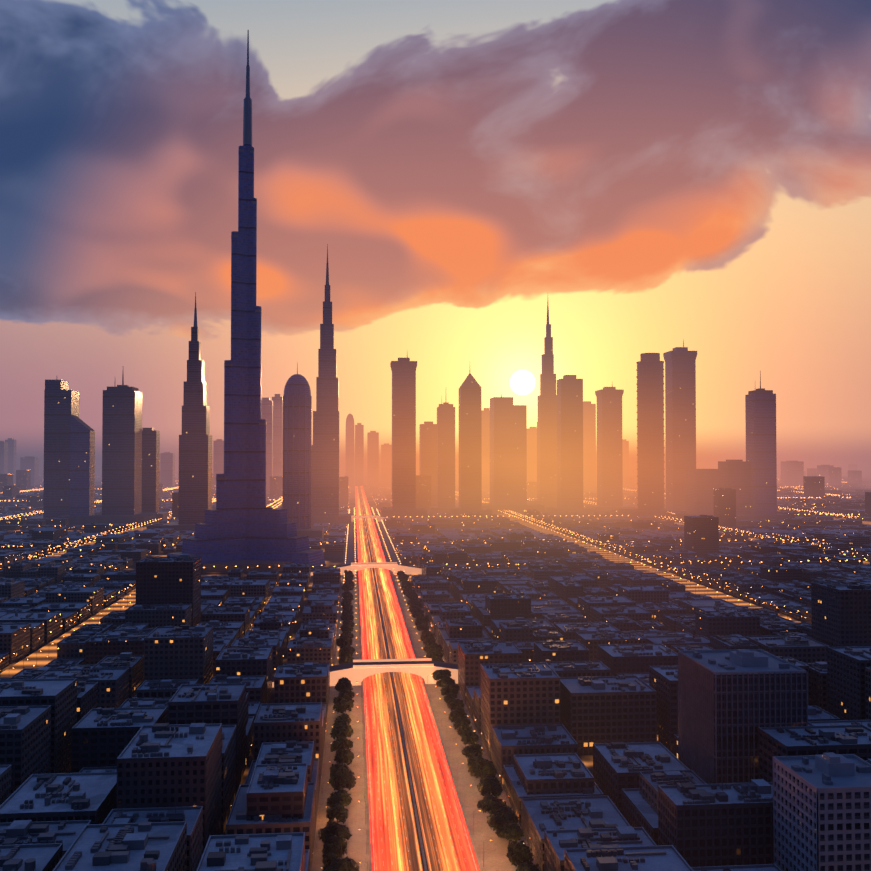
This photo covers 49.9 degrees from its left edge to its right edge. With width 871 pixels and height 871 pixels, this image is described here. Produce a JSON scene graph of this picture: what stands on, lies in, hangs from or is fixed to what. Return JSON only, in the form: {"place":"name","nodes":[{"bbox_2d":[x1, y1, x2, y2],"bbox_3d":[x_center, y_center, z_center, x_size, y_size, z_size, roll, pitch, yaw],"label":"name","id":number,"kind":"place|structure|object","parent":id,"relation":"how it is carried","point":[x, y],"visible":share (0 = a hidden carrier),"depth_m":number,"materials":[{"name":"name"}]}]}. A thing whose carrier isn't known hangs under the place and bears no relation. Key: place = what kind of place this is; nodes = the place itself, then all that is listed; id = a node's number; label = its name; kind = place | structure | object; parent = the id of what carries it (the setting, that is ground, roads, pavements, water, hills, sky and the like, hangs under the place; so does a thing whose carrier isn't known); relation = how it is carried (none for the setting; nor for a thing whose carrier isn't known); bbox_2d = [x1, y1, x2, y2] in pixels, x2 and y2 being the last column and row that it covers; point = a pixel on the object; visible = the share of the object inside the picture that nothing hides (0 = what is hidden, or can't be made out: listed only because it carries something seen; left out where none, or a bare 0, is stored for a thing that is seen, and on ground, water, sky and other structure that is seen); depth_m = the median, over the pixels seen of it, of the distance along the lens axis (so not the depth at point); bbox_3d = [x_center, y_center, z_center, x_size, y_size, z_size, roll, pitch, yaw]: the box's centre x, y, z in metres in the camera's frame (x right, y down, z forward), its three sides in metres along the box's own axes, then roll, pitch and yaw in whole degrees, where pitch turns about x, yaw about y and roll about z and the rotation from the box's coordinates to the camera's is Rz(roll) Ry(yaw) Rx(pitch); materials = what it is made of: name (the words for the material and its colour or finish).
{"place":"outdoors","nodes":[
{"label":"outdoors","id":0,"kind":"place"},
{"bbox_2d":[345,414,353,487],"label":"skyscraper","id":1,"kind":"structure","parent":0,"point":[349,469],"depth_m":4962.16,"materials":[{"name":"grey glass"}]},
{"bbox_2d":[354,473,479,870],"bbox_3d":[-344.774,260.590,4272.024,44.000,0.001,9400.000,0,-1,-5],"label":"highway road","id":2,"kind":"structure","parent":0,"point":[396,846],"depth_m":521.02,"materials":[{"name":"orange asphalt"}]},
{"bbox_2d":[354,476,481,870],"bbox_3d":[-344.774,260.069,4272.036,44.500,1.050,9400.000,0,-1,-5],"label":"highway barriers","id":3,"kind":"object","parent":2,"relation":"on","point":[419,833],"visible":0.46,"depth_m":516.20,"materials":[{"name":"concrete"}]},
{"bbox_2d":[311,508,539,870],"bbox_3d":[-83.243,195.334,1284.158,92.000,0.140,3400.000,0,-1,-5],"label":"boulevard pavement","id":4,"kind":"structure","parent":0,"point":[496,858],"depth_m":508.75,"materials":[{"name":"beige concrete"}]},
{"bbox_2d":[321,834,346,858],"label":"boulevard tree","id":5,"kind":"object","parent":4,"relation":"on","point":[334,844],"visible":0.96,"depth_m":371.33,"materials":[{"name":"green plant"}]},
{"bbox_2d":[318,820,351,842],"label":"boulevard tree","id":6,"kind":"object","parent":4,"relation":"on","point":[331,828],"visible":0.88,"depth_m":391.45,"materials":[{"name":"green plant"}]},
{"bbox_2d":[326,803,348,823],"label":"boulevard tree","id":7,"kind":"object","parent":4,"relation":"on","point":[337,811],"visible":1,"depth_m":412.15,"materials":[{"name":"green plant"}]},
{"bbox_2d":[326,788,351,807],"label":"boulevard tree","id":8,"kind":"object","parent":4,"relation":"on","point":[342,797],"visible":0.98,"depth_m":431.25,"materials":[{"name":"green plant"}]},
{"bbox_2d":[322,850,358,870],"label":"boulevard tree","id":9,"kind":"object","parent":4,"relation":"on","point":[331,862],"visible":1,"depth_m":354.15,"materials":[{"name":"green plant"}]},
{"bbox_2d":[329,724,352,738],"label":"boulevard tree","id":10,"kind":"object","parent":4,"relation":"on","point":[344,730],"visible":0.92,"depth_m":527.63,"materials":[{"name":"green plant"}]},
{"bbox_2d":[330,735,353,752],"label":"boulevard tree","id":11,"kind":"object","parent":4,"relation":"on","point":[341,742],"visible":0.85,"depth_m":508.76,"materials":[{"name":"green plant"}]},
{"bbox_2d":[332,719,351,728],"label":"boulevard tree","id":12,"kind":"object","parent":4,"relation":"on","point":[336,723],"visible":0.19,"depth_m":546.97,"materials":[{"name":"green plant"}]},
{"bbox_2d":[329,765,355,790],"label":"boulevard tree","id":13,"kind":"object","parent":4,"relation":"on","point":[343,777],"visible":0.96,"depth_m":449.58,"materials":[{"name":"green plant"}]},
{"bbox_2d":[333,698,352,712],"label":"boulevard tree","id":14,"kind":"object","parent":4,"relation":"on","point":[343,705],"visible":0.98,"depth_m":584.05,"materials":[{"name":"green plant"}]},
{"bbox_2d":[334,679,352,691],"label":"boulevard tree","id":15,"kind":"object","parent":4,"relation":"on","point":[340,684],"visible":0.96,"depth_m":641.85,"materials":[{"name":"green plant"}]},
{"bbox_2d":[336,634,350,646],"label":"boulevard tree","id":16,"kind":"object","parent":4,"relation":"on","point":[341,640],"visible":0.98,"depth_m":780.09,"materials":[{"name":"green plant"}]},
{"bbox_2d":[333,692,353,712],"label":"boulevard tree","id":17,"kind":"object","parent":4,"relation":"on","point":[341,696],"visible":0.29,"depth_m":600.41,"materials":[{"name":"green plant"}]},
{"bbox_2d":[335,713,351,723],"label":"boulevard tree","id":18,"kind":"object","parent":4,"relation":"on","point":[342,716],"visible":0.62,"depth_m":565.35,"materials":[{"name":"green plant"}]},
{"bbox_2d":[334,748,353,764],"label":"boulevard tree","id":19,"kind":"object","parent":4,"relation":"on","point":[343,755],"visible":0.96,"depth_m":486.58,"materials":[{"name":"green plant"}]},
{"bbox_2d":[338,656,349,663],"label":"boulevard tree","id":20,"kind":"object","parent":4,"relation":"on","point":[342,660],"visible":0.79,"depth_m":712.78,"materials":[{"name":"green plant"}]},
{"bbox_2d":[338,646,352,656],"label":"boulevard tree","id":21,"kind":"object","parent":4,"relation":"on","point":[344,651],"visible":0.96,"depth_m":743.47,"materials":[{"name":"green plant"}]},
{"bbox_2d":[339,687,354,697],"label":"boulevard tree","id":22,"kind":"object","parent":4,"relation":"on","point":[346,691],"visible":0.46,"depth_m":623.02,"materials":[{"name":"green plant"}]},
{"bbox_2d":[340,612,353,620],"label":"boulevard tree","id":23,"kind":"object","parent":4,"relation":"on","point":[346,616],"visible":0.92,"depth_m":908.61,"materials":[{"name":"green plant"}]},
{"bbox_2d":[342,581,351,590],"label":"boulevard tree","id":24,"kind":"object","parent":4,"relation":"on","point":[347,586],"visible":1,"depth_m":1103.82,"materials":[{"name":"green plant"}]},
{"bbox_2d":[341,625,353,632],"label":"boulevard tree","id":25,"kind":"object","parent":4,"relation":"on","point":[346,628],"visible":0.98,"depth_m":851.51,"materials":[{"name":"green plant"}]},
{"bbox_2d":[342,592,353,600],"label":"boulevard tree","id":26,"kind":"object","parent":4,"relation":"on","point":[348,596],"visible":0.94,"depth_m":1026.74,"materials":[{"name":"green plant"}]},
{"bbox_2d":[401,581,412,589],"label":"boulevard tree","id":27,"kind":"object","parent":4,"relation":"on","point":[406,585],"visible":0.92,"depth_m":1118.06,"materials":[{"name":"green plant"}]},
{"bbox_2d":[415,615,428,631],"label":"boulevard tree","id":28,"kind":"object","parent":4,"relation":"on","point":[420,620],"visible":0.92,"depth_m":876.59,"materials":[{"name":"green plant"}]},
{"bbox_2d":[417,623,429,630],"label":"boulevard tree","id":29,"kind":"object","parent":4,"relation":"on","point":[423,626],"visible":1,"depth_m":858.87,"materials":[{"name":"green plant"}]},
{"bbox_2d":[423,636,435,645],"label":"boulevard tree","id":30,"kind":"object","parent":4,"relation":"on","point":[428,639],"visible":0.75,"depth_m":784.11,"materials":[{"name":"green plant"}]},
{"bbox_2d":[423,642,443,651],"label":"boulevard tree","id":31,"kind":"object","parent":4,"relation":"on","point":[432,645],"visible":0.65,"depth_m":765.26,"materials":[{"name":"green plant"}]},
{"bbox_2d":[426,648,442,657],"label":"boulevard tree","id":32,"kind":"object","parent":4,"relation":"on","point":[435,652],"visible":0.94,"depth_m":743.69,"materials":[{"name":"green plant"}]},
{"bbox_2d":[432,669,450,680],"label":"boulevard tree","id":33,"kind":"object","parent":4,"relation":"on","point":[438,674],"visible":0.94,"depth_m":673.83,"materials":[{"name":"green plant"}]},
{"bbox_2d":[436,676,455,686],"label":"boulevard tree","id":34,"kind":"object","parent":4,"relation":"on","point":[442,681],"visible":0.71,"depth_m":654.00,"materials":[{"name":"green plant"}]},
{"bbox_2d":[440,681,459,695],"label":"boulevard tree","id":35,"kind":"object","parent":4,"relation":"on","point":[451,687],"visible":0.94,"depth_m":627.20,"materials":[{"name":"green plant"}]},
{"bbox_2d":[444,693,456,702],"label":"boulevard tree","id":36,"kind":"object","parent":4,"relation":"on","point":[448,697],"visible":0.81,"depth_m":612.70,"materials":[{"name":"green plant"}]},
{"bbox_2d":[447,699,464,710],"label":"boulevard tree","id":37,"kind":"object","parent":4,"relation":"on","point":[453,704],"visible":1,"depth_m":596.26,"materials":[{"name":"green plant"}]},
{"bbox_2d":[448,706,467,721],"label":"boulevard tree","id":38,"kind":"object","parent":4,"relation":"on","point":[459,712],"visible":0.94,"depth_m":572.21,"materials":[{"name":"green plant"}]},
{"bbox_2d":[453,717,470,729],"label":"boulevard tree","id":39,"kind":"object","parent":4,"relation":"on","point":[458,721],"visible":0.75,"depth_m":558.64,"materials":[{"name":"green plant"}]},
{"bbox_2d":[457,723,471,736],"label":"boulevard tree","id":40,"kind":"object","parent":4,"relation":"on","point":[462,728],"visible":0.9,"depth_m":542.62,"materials":[{"name":"green plant"}]},
{"bbox_2d":[461,731,478,745],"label":"boulevard tree","id":41,"kind":"object","parent":4,"relation":"on","point":[469,737],"visible":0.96,"depth_m":519.89,"materials":[{"name":"green plant"}]},
{"bbox_2d":[462,743,483,757],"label":"boulevard tree","id":42,"kind":"object","parent":4,"relation":"on","point":[469,751],"visible":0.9,"depth_m":504.83,"materials":[{"name":"green plant"}]},
{"bbox_2d":[467,752,488,777],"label":"boulevard tree","id":43,"kind":"object","parent":4,"relation":"on","point":[475,756],"visible":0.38,"depth_m":485.79,"materials":[{"name":"green plant"}]},
{"bbox_2d":[468,758,496,777],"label":"boulevard tree","id":44,"kind":"object","parent":4,"relation":"on","point":[480,768],"visible":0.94,"depth_m":462.21,"materials":[{"name":"green plant"}]},
{"bbox_2d":[477,775,502,796],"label":"boulevard tree","id":45,"kind":"object","parent":4,"relation":"on","point":[489,785],"visible":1,"depth_m":443.97,"materials":[{"name":"green plant"}]},
{"bbox_2d":[477,793,507,812],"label":"boulevard tree","id":46,"kind":"object","parent":4,"relation":"on","point":[488,802],"visible":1,"depth_m":427.58,"materials":[{"name":"green plant"}]},
{"bbox_2d":[487,805,518,837],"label":"boulevard tree","id":47,"kind":"object","parent":4,"relation":"on","point":[499,817],"visible":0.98,"depth_m":406.88,"materials":[{"name":"green plant"}]},
{"bbox_2d":[495,821,523,843],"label":"boulevard tree","id":48,"kind":"object","parent":4,"relation":"on","point":[511,831],"visible":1,"depth_m":393.49,"materials":[{"name":"green plant"}]},
{"bbox_2d":[506,840,533,866],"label":"boulevard tree","id":49,"kind":"object","parent":4,"relation":"on","point":[518,853],"visible":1,"depth_m":369.27,"materials":[{"name":"green plant"}]},
{"bbox_2d":[516,862,540,870],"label":"boulevard tree","id":50,"kind":"object","parent":4,"relation":"on","point":[526,866],"visible":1,"depth_m":354.26,"materials":[{"name":"green plant"}]},
{"bbox_2d":[0,458,870,863],"bbox_3d":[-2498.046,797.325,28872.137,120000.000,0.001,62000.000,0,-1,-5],"label":"ground","id":51,"kind":"structure","parent":0,"point":[864,468],"depth_m":2673.25,"materials":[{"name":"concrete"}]},
{"bbox_2d":[0,441,7,473],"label":"skyscraper","id":52,"kind":"structure","parent":51,"relation":"on","point":[3,457],"depth_m":5113.44,"materials":[{"name":"grey glass"}]},
{"bbox_2d":[5,438,15,483],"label":"skyscraper","id":53,"kind":"structure","parent":51,"relation":"on","point":[11,455],"depth_m":5311.70,"materials":[{"name":"grey glass"}]},
{"bbox_2d":[20,456,38,484],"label":"skyscraper","id":54,"kind":"structure","parent":51,"relation":"on","point":[31,463],"depth_m":5101.25,"materials":[{"name":"grey glass"}]},
{"bbox_2d":[27,379,78,520],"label":"skyscraper","id":55,"kind":"structure","parent":51,"relation":"on","point":[61,403],"depth_m":2237.24,"materials":[{"name":"grey glass"}]},
{"bbox_2d":[57,415,101,524],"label":"slanted tower","id":56,"kind":"structure","parent":51,"relation":"on","point":[82,471],"depth_m":2198.06,"materials":[{"name":"blue glass"}]},
{"bbox_2d":[95,375,157,526],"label":"skyscraper","id":57,"kind":"structure","parent":51,"relation":"on","point":[122,456],"depth_m":2234.27,"materials":[{"name":"grey glass"}]},
{"bbox_2d":[142,428,168,522],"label":"skyscraper","id":58,"kind":"structure","parent":51,"relation":"on","point":[150,465],"depth_m":2352.24,"materials":[{"name":"grey glass"}]},
{"bbox_2d":[160,452,174,485],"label":"skyscraper","id":59,"kind":"structure","parent":51,"relation":"on","point":[167,468],"depth_m":4924.49,"materials":[{"name":"grey glass"}]},
{"bbox_2d":[161,292,211,530],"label":"skyscraper","id":60,"kind":"structure","parent":51,"relation":"on","point":[195,470],"depth_m":2050.29,"materials":[{"name":"grey glass"}]},
{"bbox_2d":[213,439,223,484],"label":"skyscraper","id":61,"kind":"structure","parent":51,"relation":"on","point":[218,456],"depth_m":5134.83,"materials":[{"name":"grey glass"}]},
{"bbox_2d":[167,30,325,572],"bbox_3d":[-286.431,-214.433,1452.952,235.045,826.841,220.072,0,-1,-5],"label":"skyscraper","id":62,"kind":"structure","parent":51,"relation":"on","point":[243,526],"depth_m":1417.57,"materials":[{"name":"grey glass"}]},
{"bbox_2d":[261,398,272,491],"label":"skyscraper","id":63,"kind":"structure","parent":51,"relation":"on","point":[267,409],"depth_m":4150.80,"materials":[{"name":"grey glass"}]},
{"bbox_2d":[272,394,282,475],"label":"skyscraper","id":64,"kind":"structure","parent":51,"relation":"on","point":[277,399],"depth_m":4549.88,"materials":[{"name":"grey glass"}]},
{"bbox_2d":[282,363,323,537],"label":"skyscraper","id":65,"kind":"structure","parent":51,"relation":"on","point":[297,407],"depth_m":1860.68,"materials":[{"name":"grey glass"}]},
{"bbox_2d":[311,445,346,514],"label":"skyscraper","id":66,"kind":"structure","parent":51,"relation":"on","point":[312,482],"depth_m":2300.63,"materials":[{"name":"blue glass"}]},
{"bbox_2d":[311,243,350,525],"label":"tower","id":67,"kind":"structure","parent":51,"relation":"on","point":[326,461],"depth_m":2259.36,"materials":[{"name":"grey glass"}]},
{"bbox_2d":[355,423,363,485],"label":"skyscraper","id":68,"kind":"structure","parent":51,"relation":"on","point":[359,454],"depth_m":5158.06,"materials":[{"name":"grey glass"}]},
{"bbox_2d":[272,658,457,686],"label":"overpass","id":69,"kind":"object","parent":51,"relation":"on","point":[354,671],"visible":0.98,"depth_m":686.03,"materials":[{"name":"concrete"}]},
{"bbox_2d":[311,562,421,575],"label":"overpass","id":70,"kind":"object","parent":51,"relation":"on","point":[396,566],"visible":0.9,"depth_m":1319.78,"materials":[{"name":"concrete"}]},
{"bbox_2d":[351,515,388,521],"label":"overpass","id":71,"kind":"object","parent":51,"relation":"on","point":[379,518],"visible":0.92,"depth_m":2383.46,"materials":[{"name":"concrete"}]},
{"bbox_2d":[367,431,378,487],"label":"skyscraper","id":72,"kind":"structure","parent":51,"relation":"on","point":[372,457],"depth_m":4956.20,"materials":[{"name":"grey glass"}]},
{"bbox_2d":[381,443,391,482],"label":"skyscraper","id":73,"kind":"structure","parent":51,"relation":"on","point":[386,462],"depth_m":5555.69,"materials":[{"name":"blue glass"}]},
{"bbox_2d":[381,356,426,519],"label":"tower","id":74,"kind":"structure","parent":51,"relation":"on","point":[403,370],"depth_m":2463.97,"materials":[{"name":"grey glass"}]},
{"bbox_2d":[1,466,852,805],"bbox_3d":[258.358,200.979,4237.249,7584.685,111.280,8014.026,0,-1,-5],"label":"city lights","id":75,"kind":"object","parent":51,"relation":"on","point":[425,546],"visible":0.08,"depth_m":1976.20},
{"bbox_2d":[419,421,436,502],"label":"skyscraper","id":76,"kind":"structure","parent":51,"relation":"on","point":[427,447],"depth_m":2865.27,"materials":[{"name":"blue glass"}]},
{"bbox_2d":[0,475,867,867],"bbox_3d":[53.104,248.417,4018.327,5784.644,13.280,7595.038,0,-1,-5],"label":"street lamps","id":77,"kind":"object","parent":51,"relation":"on","point":[280,501],"visible":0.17,"depth_m":1457.59,"materials":[{"name":"yellow metal"}]},
{"bbox_2d":[0,515,870,870],"bbox_3d":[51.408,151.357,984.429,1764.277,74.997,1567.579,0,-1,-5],"label":"city blocks","id":78,"kind":"structure","parent":51,"relation":"on","point":[136,733],"depth_m":549.49,"materials":[{"name":"grey concrete"}]},
{"bbox_2d":[0,464,870,547],"bbox_3d":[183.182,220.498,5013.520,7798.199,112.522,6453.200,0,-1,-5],"label":"city blocks","id":79,"kind":"structure","parent":51,"relation":"on","point":[813,485],"depth_m":2351.70,"materials":[{"name":"concrete"}]},
{"bbox_2d":[0,485,870,687],"bbox_3d":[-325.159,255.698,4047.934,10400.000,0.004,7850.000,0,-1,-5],"label":"side streets","id":80,"kind":"object","parent":51,"relation":"on","point":[41,658],"visible":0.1,"depth_m":1155.06,"materials":[{"name":"orange asphalt"}]},
{"bbox_2d":[429,402,458,514],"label":"skyscraper","id":81,"kind":"structure","parent":51,"relation":"on","point":[445,456],"depth_m":2670.73,"materials":[{"name":"glass"}]},
{"bbox_2d":[449,370,491,514],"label":"skyscraper","id":82,"kind":"structure","parent":51,"relation":"on","point":[470,451],"depth_m":2566.10,"materials":[{"name":"grey glass"}]},
{"bbox_2d":[482,408,489,488],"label":"skyscraper","id":83,"kind":"structure","parent":51,"relation":"on","point":[485,447],"depth_m":4575.58,"materials":[{"name":"blue glass"}]},
{"bbox_2d":[482,394,544,513],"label":"skyscraper","id":84,"kind":"structure","parent":51,"relation":"on","point":[508,455],"depth_m":2752.53,"materials":[{"name":"grey glass"}]},
{"bbox_2d":[527,427,536,481],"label":"skyscraper","id":85,"kind":"structure","parent":51,"relation":"on","point":[531,452],"depth_m":4777.71,"materials":[{"name":"grey glass"}]},
{"bbox_2d":[527,301,556,506],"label":"skyscraper","id":86,"kind":"structure","parent":51,"relation":"on","point":[547,449],"depth_m":2979.29,"materials":[{"name":"grey glass"}]},
{"bbox_2d":[546,375,595,513],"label":"skyscraper","id":87,"kind":"structure","parent":51,"relation":"on","point":[569,442],"depth_m":2674.80,"materials":[{"name":"grey glass"}]},
{"bbox_2d":[583,401,595,489],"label":"skyscraper","id":88,"kind":"structure","parent":51,"relation":"on","point":[589,445],"depth_m":4477.42,"materials":[{"name":"grey glass"}]},
{"bbox_2d":[587,385,634,510],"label":"skyscraper","id":89,"kind":"structure","parent":51,"relation":"on","point":[609,456],"depth_m":2775.22,"materials":[{"name":"grey glass"}]},
{"bbox_2d":[622,439,628,484],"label":"skyscraper","id":90,"kind":"structure","parent":51,"relation":"on","point":[625,450],"depth_m":5200.05,"materials":[{"name":"blue glass"}]},
{"bbox_2d":[619,353,685,519],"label":"skyscraper","id":91,"kind":"structure","parent":51,"relation":"on","point":[650,433],"depth_m":2478.30,"materials":[{"name":"grey glass"}]},
{"bbox_2d":[663,339,696,510],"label":"skyscraper","id":92,"kind":"structure","parent":51,"relation":"on","point":[680,397],"depth_m":2583.15,"materials":[{"name":"grey glass"}]},
{"bbox_2d":[685,469,751,515],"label":"building","id":93,"kind":"structure","parent":51,"relation":"on","point":[701,485],"depth_m":2415.77,"materials":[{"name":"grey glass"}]},
{"bbox_2d":[718,460,766,520],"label":"building","id":94,"kind":"structure","parent":51,"relation":"on","point":[736,474],"depth_m":2378.99,"materials":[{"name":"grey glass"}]},
{"bbox_2d":[745,371,791,519],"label":"skyscraper","id":95,"kind":"structure","parent":51,"relation":"on","point":[760,409],"depth_m":2386.38,"materials":[{"name":"grey glass"}]},
{"bbox_2d":[781,461,803,485],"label":"building","id":96,"kind":"structure","parent":51,"relation":"on","point":[792,473],"depth_m":5002.06,"materials":[{"name":"grey glass"}]},
{"bbox_2d":[773,752,870,870],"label":"block","id":97,"kind":"structure","parent":51,"relation":"on","point":[821,812],"depth_m":325.90,"materials":[{"name":"grey concrete"}]},
{"bbox_2d":[817,465,833,483],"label":"building","id":98,"kind":"structure","parent":51,"relation":"on","point":[823,470],"depth_m":5418.13,"materials":[{"name":"blue glass"}]},
{"bbox_2d":[0,0,870,458],"label":"sky","id":99,"kind":"structure","parent":0,"point":[658,174],"materials":[{"name":"orange"}]},
{"bbox_2d":[678,649,807,783],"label":"office building","id":100,"kind":"structure","parent":0,"point":[730,701],"depth_m":418.19,"materials":[{"name":"grey concrete"}]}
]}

